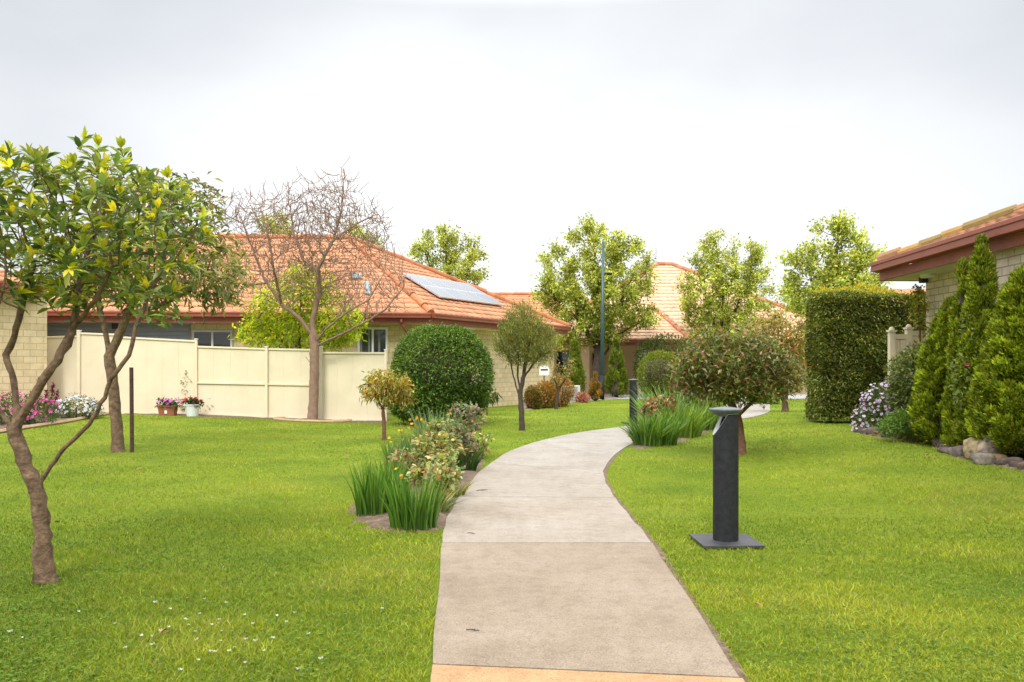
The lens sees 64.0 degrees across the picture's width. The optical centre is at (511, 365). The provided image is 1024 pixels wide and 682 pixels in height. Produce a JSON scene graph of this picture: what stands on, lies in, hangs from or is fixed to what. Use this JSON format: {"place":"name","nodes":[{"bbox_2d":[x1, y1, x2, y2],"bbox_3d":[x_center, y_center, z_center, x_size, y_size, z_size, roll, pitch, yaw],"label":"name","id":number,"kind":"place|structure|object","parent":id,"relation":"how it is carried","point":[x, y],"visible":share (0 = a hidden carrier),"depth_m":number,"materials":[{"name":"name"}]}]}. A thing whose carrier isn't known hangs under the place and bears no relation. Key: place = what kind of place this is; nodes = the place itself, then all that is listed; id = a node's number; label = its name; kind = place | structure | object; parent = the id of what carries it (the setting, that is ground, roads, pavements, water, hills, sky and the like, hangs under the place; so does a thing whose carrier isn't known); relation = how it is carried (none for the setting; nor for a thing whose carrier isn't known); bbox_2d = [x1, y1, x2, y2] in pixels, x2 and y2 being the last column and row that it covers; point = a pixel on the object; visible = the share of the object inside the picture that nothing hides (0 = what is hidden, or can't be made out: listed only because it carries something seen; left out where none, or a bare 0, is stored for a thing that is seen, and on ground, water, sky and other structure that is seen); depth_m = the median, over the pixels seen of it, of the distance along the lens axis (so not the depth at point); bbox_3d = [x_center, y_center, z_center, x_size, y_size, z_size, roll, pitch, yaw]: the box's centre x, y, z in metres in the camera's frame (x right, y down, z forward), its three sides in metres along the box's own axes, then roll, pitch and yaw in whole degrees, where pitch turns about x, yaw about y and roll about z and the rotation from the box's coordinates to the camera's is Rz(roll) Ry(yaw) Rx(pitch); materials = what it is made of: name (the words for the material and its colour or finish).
{"place":"outdoors","nodes":[
{"label":"outdoors","id":0,"kind":"place"},
{"bbox_2d":[346,442,485,531],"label":"garden bed soil","id":1,"kind":"structure","parent":0,"point":[378,520],"depth_m":7.52,"materials":[{"name":"soil"}]},
{"bbox_2d":[345,454,409,515],"bbox_3d":[-1.259,1.115,7.702,0.642,0.590,0.658,0,0,0],"label":"iris clump","id":2,"kind":"object","parent":1,"relation":"on","point":[368,500],"visible":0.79,"depth_m":7.59,"materials":[{"name":"green plant"}]},
{"bbox_2d":[366,453,413,496],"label":"iris clump","id":3,"kind":"object","parent":1,"relation":"on","point":[377,468],"visible":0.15,"depth_m":8.48,"materials":[{"name":"green plant"}]},
{"bbox_2d":[376,429,415,464],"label":"iris clump","id":4,"kind":"object","parent":1,"relation":"on","point":[384,451],"visible":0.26,"depth_m":10.87,"materials":[{"name":"green plant"}]},
{"bbox_2d":[382,447,424,486],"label":"rose bush","id":5,"kind":"object","parent":1,"relation":"on","point":[405,455],"visible":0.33,"depth_m":9.25,"materials":[{"name":"green plant"}]},
{"bbox_2d":[392,443,422,482],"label":"rose bush","id":6,"kind":"object","parent":1,"relation":"on","point":[412,453],"visible":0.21,"depth_m":9.58,"materials":[{"name":"green plant"}]},
{"bbox_2d":[385,432,436,480],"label":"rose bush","id":7,"kind":"object","parent":1,"relation":"on","point":[404,444],"visible":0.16,"depth_m":9.94,"materials":[{"name":"green plant"}]},
{"bbox_2d":[396,416,429,452],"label":"iris clump","id":8,"kind":"object","parent":1,"relation":"on","point":[416,432],"visible":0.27,"depth_m":12.34,"materials":[{"name":"green plant"}]},
{"bbox_2d":[376,468,450,532],"bbox_3d":[-0.858,1.136,7.072,0.638,0.548,0.616,0,0,33],"label":"iris clump","id":9,"kind":"object","parent":1,"relation":"on","point":[404,514],"visible":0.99,"depth_m":6.98,"materials":[{"name":"green plant"}]},
{"bbox_2d":[398,487,464,512],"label":"iris clump","id":10,"kind":"object","parent":1,"relation":"on","point":[444,506],"visible":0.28,"depth_m":7.78,"materials":[{"name":"green plant"}]},
{"bbox_2d":[404,447,465,501],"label":"rose bush","id":11,"kind":"object","parent":1,"relation":"on","point":[454,474],"visible":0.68,"depth_m":8.11,"materials":[{"name":"green plant"}]},
{"bbox_2d":[410,404,462,439],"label":"iris clump","id":12,"kind":"object","parent":1,"relation":"on","point":[429,420],"visible":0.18,"depth_m":13.94,"materials":[{"name":"green plant"}]},
{"bbox_2d":[410,431,470,471],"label":"rose bush","id":13,"kind":"object","parent":1,"relation":"on","point":[443,440],"visible":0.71,"depth_m":9.77,"materials":[{"name":"green plant"}]},
{"bbox_2d":[422,416,460,461],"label":"rose bush","id":14,"kind":"object","parent":1,"relation":"on","point":[431,427],"visible":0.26,"depth_m":11.50,"materials":[{"name":"green plant"}]},
{"bbox_2d":[444,479,474,496],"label":"iris clump","id":15,"kind":"object","parent":1,"relation":"on","point":[463,490],"visible":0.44,"depth_m":8.76,"materials":[{"name":"green plant"}]},
{"bbox_2d":[447,423,479,469],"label":"rose bush","id":16,"kind":"object","parent":1,"relation":"on","point":[466,438],"visible":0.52,"depth_m":10.84,"materials":[{"name":"green plant"}]},
{"bbox_2d":[447,401,486,451],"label":"rose bush","id":17,"kind":"object","parent":1,"relation":"on","point":[475,425],"visible":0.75,"depth_m":13.08,"materials":[{"name":"green plant"}]},
{"bbox_2d":[451,443,487,470],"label":"iris clump","id":18,"kind":"object","parent":1,"relation":"on","point":[473,463],"visible":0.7,"depth_m":10.82,"materials":[{"name":"green plant"}]},
{"bbox_2d":[467,429,494,457],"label":"rose bush","id":19,"kind":"object","parent":1,"relation":"on","point":[482,445],"visible":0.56,"depth_m":12.31,"materials":[{"name":"green plant"}]},
{"bbox_2d":[0,396,1023,681],"bbox_3d":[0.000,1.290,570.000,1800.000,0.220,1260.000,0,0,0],"label":"lawn","id":20,"kind":"structure","parent":0,"point":[598,423],"depth_m":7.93,"materials":[{"name":"plant"}]},
{"bbox_2d":[0,270,46,415],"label":"brick house","id":21,"kind":"structure","parent":20,"relation":"on","point":[28,356],"depth_m":19.93,"materials":[{"name":"brick"}]},
{"bbox_2d":[0,412,105,433],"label":"garden bed soil","id":22,"kind":"structure","parent":20,"relation":"on","point":[3,426],"depth_m":18.46,"materials":[{"name":"soil"}]},
{"bbox_2d":[0,391,61,425],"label":"pink flower bush","id":23,"kind":"object","parent":22,"relation":"on","point":[6,408],"visible":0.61,"depth_m":17.52,"materials":[{"name":"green plant"}]},
{"bbox_2d":[28,379,59,415],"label":"maroon plume plant","id":24,"kind":"object","parent":22,"relation":"on","point":[52,390],"visible":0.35,"depth_m":19.25,"materials":[{"name":"red plant"}]},
{"bbox_2d":[50,392,105,418],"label":"white daisy bush","id":25,"kind":"object","parent":22,"relation":"on","point":[85,409],"visible":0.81,"depth_m":18.94,"materials":[{"name":"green plant"}]},
{"bbox_2d":[0,412,108,432],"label":"bed edging","id":26,"kind":"object","parent":20,"relation":"on","point":[49,423],"visible":0.67,"depth_m":17.53,"materials":[{"name":"concrete"}]},
{"bbox_2d":[0,126,218,584],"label":"laurel tree","id":27,"kind":"object","parent":20,"relation":"on","point":[46,176],"visible":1,"depth_m":5.26,"materials":[{"name":"green plant"}]},
{"bbox_2d":[129,367,133,451],"bbox_3d":[-6.140,0.740,13.226,0.072,1.421,0.066,0,0,-22],"label":"stake","id":28,"kind":"object","parent":20,"relation":"on","point":[131,385],"visible":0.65,"depth_m":13.20,"materials":[{"name":"wood"}]},
{"bbox_2d":[22,157,257,451],"bbox_3d":[-6.010,-0.947,13.326,3.725,4.802,2.167,0,0,0],"label":"gum tree","id":29,"kind":"object","parent":20,"relation":"on","point":[117,434],"visible":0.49,"depth_m":13.22,"materials":[{"name":"green plant"}]},
{"bbox_2d":[47,330,387,420],"bbox_3d":[-7.493,0.300,20.759,8.723,2.401,0.129,0,0,2],"label":"cream fence","id":30,"kind":"object","parent":20,"relation":"on","point":[266,382],"visible":0.66,"depth_m":20.78,"materials":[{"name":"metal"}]},
{"bbox_2d":[125,413,389,422],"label":"garden bed soil","id":31,"kind":"structure","parent":20,"relation":"on","point":[218,416],"depth_m":20.45,"materials":[{"name":"soil"}]},
{"bbox_2d":[157,405,178,415],"bbox_3d":[-8.522,1.109,20.291,0.450,0.250,0.250,0,0,0],"label":"planter","id":32,"kind":"object","parent":31,"relation":"on","point":[172,411],"visible":0.93,"depth_m":20.19,"materials":[{"name":"ceramic"}]},
{"bbox_2d":[155,396,180,409],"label":"potted plant","id":33,"kind":"object","parent":32,"relation":"in","point":[169,402],"visible":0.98,"depth_m":20.23,"materials":[{"name":"pink plant"}]},
{"bbox_2d":[184,404,200,415],"bbox_3d":[-7.910,1.103,20.282,0.390,0.295,0.390,0,0,0],"label":"flower pot","id":34,"kind":"object","parent":31,"relation":"on","point":[192,410],"visible":0.89,"depth_m":20.15,"materials":[{"name":"ceramic"}]},
{"bbox_2d":[181,395,204,407],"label":"potted plant","id":35,"kind":"object","parent":34,"relation":"in","point":[191,400],"visible":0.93,"depth_m":20.22,"materials":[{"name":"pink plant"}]},
{"bbox_2d":[227,262,372,351],"bbox_3d":[-5.601,-0.687,21.696,3.840,4.155,1.776,0,0,0],"label":"lime tree","id":36,"kind":"object","parent":31,"relation":"on","point":[269,336],"visible":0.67,"depth_m":21.46,"materials":[{"name":"green plant"}]},
{"bbox_2d":[205,157,416,419],"bbox_3d":[-4.943,-1.833,20.313,5.153,6.509,3.423,0,0,0],"label":"bare tree","id":37,"kind":"object","parent":31,"relation":"on","point":[315,344],"visible":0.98,"depth_m":20.16,"materials":[{"name":"brown plant"}]},
{"bbox_2d":[273,417,351,421],"bbox_3d":[-4.986,1.351,20.486,1.988,0.136,0.930,0,0,0],"label":"tree ring edging","id":38,"kind":"object","parent":31,"relation":"on","point":[295,420],"visible":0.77,"depth_m":20.09,"materials":[{"name":"concrete"}]},
{"bbox_2d":[254,211,296,233],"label":"pear tree","id":39,"kind":"object","parent":20,"relation":"on","point":[275,229],"visible":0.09,"depth_m":40.76,"materials":[{"name":"green plant"}]},
{"bbox_2d":[47,233,570,413],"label":"tiled house","id":40,"kind":"structure","parent":20,"relation":"on","point":[437,297],"depth_m":24.82,"materials":[{"name":"tile"}]},
{"bbox_2d":[47,322,189,339],"bbox_3d":[-11.528,-0.016,23.071,4.765,2.432,0.042,0,0,-6],"label":"garage door","id":41,"kind":"structure","parent":40,"relation":"in","point":[177,331],"depth_m":23.16,"materials":[{"name":"grey metal"}]},
{"bbox_2d":[192,330,232,346],"bbox_3d":[-8.547,-0.419,23.376,1.115,1.190,0.047,0,0,-6],"label":"window","id":42,"kind":"structure","parent":40,"relation":"in","point":[218,338],"depth_m":23.38,"materials":[{"name":"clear glass"}]},
{"bbox_2d":[358,327,387,360],"bbox_3d":[-4.054,-0.617,23.840,0.865,0.994,0.047,0,0,-6],"label":"window","id":43,"kind":"structure","parent":40,"relation":"in","point":[377,337],"depth_m":23.85,"materials":[{"name":"white paint"}]},
{"bbox_2d":[340,218,388,248],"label":"pear tree","id":44,"kind":"object","parent":20,"relation":"on","point":[371,233],"visible":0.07,"depth_m":40.74,"materials":[{"name":"green plant"}]},
{"bbox_2d":[356,367,418,439],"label":"golden tree","id":45,"kind":"object","parent":20,"relation":"on","point":[377,387],"visible":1,"depth_m":15.32,"materials":[{"name":"yellow plant"}]},
{"bbox_2d":[386,320,495,424],"bbox_3d":[-1.692,0.248,19.536,2.718,2.662,2.478,0,0,0],"label":"clipped bush","id":46,"kind":"object","parent":20,"relation":"on","point":[439,369],"visible":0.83,"depth_m":18.90,"materials":[{"name":"green plant"}]},
{"bbox_2d":[402,216,491,285],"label":"pear tree","id":47,"kind":"object","parent":20,"relation":"on","point":[451,263],"visible":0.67,"depth_m":42.68,"materials":[{"name":"green plant"}]},
{"bbox_2d":[486,389,502,414],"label":"peach seedling","id":48,"kind":"object","parent":20,"relation":"on","point":[493,396],"visible":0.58,"depth_m":22.91,"materials":[{"name":"green plant"}]},
{"bbox_2d":[479,292,564,330],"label":"wing house","id":49,"kind":"structure","parent":20,"relation":"on","point":[518,296],"depth_m":47.83,"materials":[{"name":"tile"}]},
{"bbox_2d":[486,299,561,430],"bbox_3d":[0.272,-0.029,17.712,1.518,2.946,1.476,0,0,-30],"label":"willow myrtle","id":50,"kind":"object","parent":20,"relation":"on","point":[530,339],"visible":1,"depth_m":17.55,"materials":[{"name":"green plant"}]},
{"bbox_2d":[547,357,576,408],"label":"tree","id":51,"kind":"object","parent":20,"relation":"on","point":[562,383],"visible":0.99,"depth_m":26.21,"materials":[{"name":"brown plant"}]},
{"bbox_2d":[524,394,618,409],"bbox_3d":[2.714,1.373,32.405,4.765,0.084,13.430,0,0,0],"label":"gravel bed","id":52,"kind":"object","parent":20,"relation":"on","point":[607,397],"visible":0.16,"depth_m":33.67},
{"bbox_2d":[523,384,544,408],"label":"nandina bush","id":53,"kind":"object","parent":52,"relation":"on","point":[533,397],"visible":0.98,"depth_m":26.14,"materials":[{"name":"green plant"}]},
{"bbox_2d":[533,380,560,407],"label":"nandina bush","id":54,"kind":"object","parent":52,"relation":"on","point":[545,387],"visible":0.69,"depth_m":26.94,"materials":[{"name":"orange plant"}]},
{"bbox_2d":[545,375,575,406],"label":"nandina bush","id":55,"kind":"object","parent":52,"relation":"on","point":[570,392],"visible":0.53,"depth_m":27.86,"materials":[{"name":"brown plant"}]},
{"bbox_2d":[565,338,586,394],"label":"conifer","id":56,"kind":"object","parent":52,"relation":"on","point":[578,377],"visible":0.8,"depth_m":34.82,"materials":[{"name":"green plant"}]},
{"bbox_2d":[528,212,664,381],"bbox_3d":[3.809,-2.723,36.505,5.115,8.349,5.024,0,0,-40],"label":"pear tree","id":57,"kind":"object","parent":52,"relation":"on","point":[585,316],"visible":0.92,"depth_m":35.88,"materials":[{"name":"green plant"}]},
{"bbox_2d":[599,242,611,399],"bbox_3d":[3.840,-1.834,33.600,0.525,6.470,0.240,0,0,0],"label":"lamp post","id":58,"kind":"object","parent":52,"relation":"on","point":[602,378],"visible":0.98,"depth_m":33.54,"materials":[{"name":"metal"}]},
{"bbox_2d":[604,339,628,396],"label":"conifer","id":59,"kind":"object","parent":52,"relation":"on","point":[616,384],"visible":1,"depth_m":35.56,"materials":[{"name":"green plant"}]},
{"bbox_2d":[574,391,590,402],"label":"pink flower bush","id":60,"kind":"object","parent":20,"relation":"on","point":[584,397],"visible":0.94,"depth_m":31.05,"materials":[{"name":"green plant"}]},
{"bbox_2d":[588,371,602,400],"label":"conifer","id":61,"kind":"object","parent":20,"relation":"on","point":[595,392],"visible":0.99,"depth_m":32.19,"materials":[{"name":"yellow plant"}]},
{"bbox_2d":[431,399,769,681],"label":"footpath","id":62,"kind":"structure","parent":20,"relation":"on","point":[554,568],"depth_m":5.14,"materials":[{"name":"concrete"}]},
{"bbox_2d":[621,379,638,423],"bbox_3d":[2.921,0.849,19.689,0.470,1.064,0.450,0,0,-16],"label":"bollard light","id":63,"kind":"object","parent":20,"relation":"on","point":[632,410],"visible":0.85,"depth_m":19.61,"materials":[{"name":"metal"}]},
{"bbox_2d":[636,349,684,407],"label":"clipped bush","id":64,"kind":"object","parent":20,"relation":"on","point":[656,373],"visible":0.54,"depth_m":25.66,"materials":[{"name":"green plant"}]},
{"bbox_2d":[603,449,749,681],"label":"soil trench","id":65,"kind":"object","parent":20,"relation":"on","point":[736,666],"visible":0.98,"depth_m":5.08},
{"bbox_2d":[554,262,815,394],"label":"hip roof house","id":66,"kind":"structure","parent":20,"relation":"on","point":[664,298],"depth_m":41.50,"materials":[{"name":"ceramic"}]},
{"bbox_2d":[556,352,570,386],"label":"window","id":67,"kind":"structure","parent":66,"relation":"in","point":[560,354],"depth_m":41.40,"materials":[{"name":"black glass"}]},
{"bbox_2d":[671,227,780,358],"bbox_3d":[9.838,-2.502,37.972,4.976,7.910,3.994,0,0,0],"label":"pear tree","id":68,"kind":"object","parent":20,"relation":"on","point":[743,283],"visible":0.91,"depth_m":37.63,"materials":[{"name":"green plant"}]},
{"bbox_2d":[689,407,764,548],"bbox_3d":[1.679,0.854,6.437,0.485,1.064,0.466,0,0,0],"label":"bollard light","id":69,"kind":"object","parent":20,"relation":"on","point":[726,534],"visible":1,"depth_m":6.35,"materials":[{"name":"metal"}]},
{"bbox_2d":[655,319,818,454],"bbox_3d":[3.402,0.333,12.549,2.020,2.130,2.038,0,0,-38],"label":"photinia tree","id":70,"kind":"object","parent":20,"relation":"on","point":[729,375],"visible":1,"depth_m":12.24,"materials":[{"name":"green plant"}]},
{"bbox_2d":[740,303,813,411],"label":"olive shrub tree","id":71,"kind":"object","parent":20,"relation":"on","point":[776,325],"visible":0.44,"depth_m":22.29,"materials":[{"name":"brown plant"}]},
{"bbox_2d":[765,206,892,320],"bbox_3d":[11.650,-2.197,29.985,4.545,7.290,3.515,0,0,0],"label":"pear tree","id":72,"kind":"object","parent":20,"relation":"on","point":[834,270],"visible":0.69,"depth_m":29.66,"materials":[{"name":"green plant"}]},
{"bbox_2d":[814,282,899,293],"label":"golden shrub","id":73,"kind":"object","parent":20,"relation":"on","point":[859,286],"visible":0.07,"depth_m":19.60,"materials":[{"name":"yellow plant"}]},
{"bbox_2d":[800,286,925,422],"bbox_3d":[7.988,-0.202,17.081,3.774,2.870,1.286,0,0,0],"label":"clipped hedge","id":74,"kind":"object","parent":20,"relation":"on","point":[846,344],"visible":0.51,"depth_m":16.70,"materials":[{"name":"green plant"}]},
{"bbox_2d":[863,426,1023,470],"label":"garden bed soil","id":75,"kind":"structure","parent":20,"relation":"on","point":[1007,454],"depth_m":10.36,"materials":[{"name":"soil"}]},
{"bbox_2d":[851,378,909,430],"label":"purple daisy bush","id":76,"kind":"object","parent":75,"relation":"on","point":[873,412],"visible":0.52,"depth_m":14.49,"materials":[{"name":"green plant"}]},
{"bbox_2d":[874,406,922,440],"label":"green groundcover","id":77,"kind":"object","parent":75,"relation":"on","point":[901,426],"visible":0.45,"depth_m":12.63,"materials":[{"name":"green plant"}]},
{"bbox_2d":[880,339,924,419],"bbox_3d":[6.480,0.385,13.232,0.913,1.665,0.984,0,0,0],"label":"leafy shrub","id":78,"kind":"object","parent":75,"relation":"on","point":[899,390],"visible":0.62,"depth_m":13.16,"materials":[{"name":"green plant"}]},
{"bbox_2d":[886,324,925,426],"bbox_3d":[7.265,0.320,15.000,0.770,2.160,0.140,0,0,0],"label":"picket fence","id":79,"kind":"object","parent":75,"relation":"on","point":[895,345],"visible":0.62,"depth_m":14.97,"materials":[{"name":"beige paint"}]},
{"bbox_2d":[902,284,935,342],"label":"climbing vine","id":80,"kind":"object","parent":75,"relation":"on","point":[914,299],"visible":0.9,"depth_m":14.18,"materials":[{"name":"green plant"}]},
{"bbox_2d":[907,295,957,444],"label":"conifer","id":81,"kind":"object","parent":75,"relation":"on","point":[925,404],"visible":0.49,"depth_m":11.90,"materials":[{"name":"green plant"}]},
{"bbox_2d":[939,256,968,446],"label":"conifer","id":82,"kind":"object","parent":75,"relation":"on","point":[948,405],"visible":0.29,"depth_m":11.27,"materials":[{"name":"green plant"}]},
{"bbox_2d":[951,445,962,456],"bbox_3d":[5.872,1.155,10.646,0.296,0.227,0.253,0,0,0],"label":"edging stone","id":83,"kind":"object","parent":75,"relation":"on","point":[957,451],"visible":0.2,"depth_m":10.59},
{"bbox_2d":[947,305,989,444],"bbox_3d":[6.165,0.170,10.902,0.764,2.088,0.609,0,0,0],"label":"camellia bush","id":84,"kind":"object","parent":75,"relation":"on","point":[959,380],"visible":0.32,"depth_m":10.83,"materials":[{"name":"green plant"}]},
{"bbox_2d":[963,437,979,458],"bbox_3d":[5.841,1.073,10.351,0.257,0.334,0.236,0,0,15],"label":"boulder","id":85,"kind":"object","parent":75,"relation":"on","point":[970,445],"visible":0.56,"depth_m":10.29,"materials":[{"name":"stone"}]},
{"bbox_2d":[950,232,1000,446],"bbox_3d":[6.245,-0.280,10.896,0.764,3.020,0.783,0,0,0],"label":"conifer","id":86,"kind":"object","parent":75,"relation":"on","point":[982,287],"visible":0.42,"depth_m":10.80,"materials":[{"name":"green plant"}]},
{"bbox_2d":[973,453,995,464],"bbox_3d":[5.697,1.141,9.875,0.260,0.178,0.196,0,0,-20],"label":"boulder","id":87,"kind":"object","parent":75,"relation":"on","point":[984,458],"visible":0.73,"depth_m":9.80,"materials":[{"name":"stone"}]},
{"bbox_2d":[977,435,1002,453],"bbox_3d":[5.950,1.046,10.225,0.292,0.374,0.265,0,0,0],"label":"boulder","id":88,"kind":"object","parent":75,"relation":"on","point":[985,447],"visible":0.3,"depth_m":10.12,"materials":[{"name":"stone"}]},
{"bbox_2d":[963,264,1023,455],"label":"conifer","id":89,"kind":"object","parent":75,"relation":"on","point":[996,399],"visible":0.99,"depth_m":9.94,"materials":[{"name":"green plant"}]},
{"bbox_2d":[994,457,1023,464],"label":"edging stone","id":90,"kind":"object","parent":75,"relation":"on","point":[1002,461],"visible":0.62,"depth_m":9.64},
{"bbox_2d":[870,203,1023,453],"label":"gabled house","id":91,"kind":"structure","parent":20,"relation":"on","point":[933,260],"depth_m":13.09,"materials":[{"name":"brick"}]},
{"bbox_2d":[0,0,1023,308],"label":"sky","id":92,"kind":"structure","parent":0,"point":[669,123],"materials":[{"name":"white"}]},
{"bbox_2d":[627,423,716,448],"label":"garden bed soil","id":93,"kind":"structure","parent":0,"point":[681,439],"depth_m":14.90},
{"bbox_2d":[614,408,677,446],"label":"iris clump","id":94,"kind":"object","parent":93,"relation":"on","point":[639,436],"visible":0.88,"depth_m":14.20,"materials":[{"name":"green plant"}]},
{"bbox_2d":[635,396,660,422],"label":"rose bush","id":95,"kind":"object","parent":93,"relation":"on","point":[651,407],"visible":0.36,"depth_m":15.64,"materials":[{"name":"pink plant"}]},
{"bbox_2d":[627,390,691,412],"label":"iris clump","id":96,"kind":"object","parent":93,"relation":"on","point":[679,405],"visible":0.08,"depth_m":17.27,"materials":[{"name":"green plant"}]},
{"bbox_2d":[646,393,678,420],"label":"rose bush","id":97,"kind":"object","parent":93,"relation":"on","point":[666,401],"visible":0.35,"depth_m":16.30,"materials":[{"name":"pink plant"}]},
{"bbox_2d":[633,409,692,445],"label":"iris clump","id":98,"kind":"object","parent":93,"relation":"on","point":[670,438],"visible":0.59,"depth_m":14.29,"materials":[{"name":"green plant"}]},
{"bbox_2d":[630,398,703,434],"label":"iris clump","id":99,"kind":"object","parent":93,"relation":"on","point":[664,414],"visible":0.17,"depth_m":15.82,"materials":[{"name":"green plant"}]},
{"bbox_2d":[631,383,706,410],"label":"iris clump","id":100,"kind":"object","parent":93,"relation":"on","point":[660,393],"visible":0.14,"depth_m":18.30,"materials":[{"name":"green plant"}]},
{"bbox_2d":[649,401,715,437],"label":"iris clump","id":101,"kind":"object","parent":93,"relation":"on","point":[692,430],"visible":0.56,"depth_m":15.48,"materials":[{"name":"green plant"}]},
{"bbox_2d":[670,399,723,430],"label":"iris clump","id":102,"kind":"object","parent":93,"relation":"on","point":[712,425],"visible":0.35,"depth_m":16.65,"materials":[{"name":"green plant"}]},
{"bbox_2d":[586,393,806,398],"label":"driveway","id":103,"kind":"structure","parent":0,"point":[799,396],"depth_m":36.88,"materials":[{"name":"concrete"}]},
{"bbox_2d":[632,331,702,394],"bbox_3d":[7.067,-0.044,36.054,3.707,2.970,2.222,0,0,0],"label":"dark shrub","id":104,"kind":"object","parent":103,"relation":"on","point":[660,344],"visible":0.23,"depth_m":35.77,"materials":[{"name":"green plant"}]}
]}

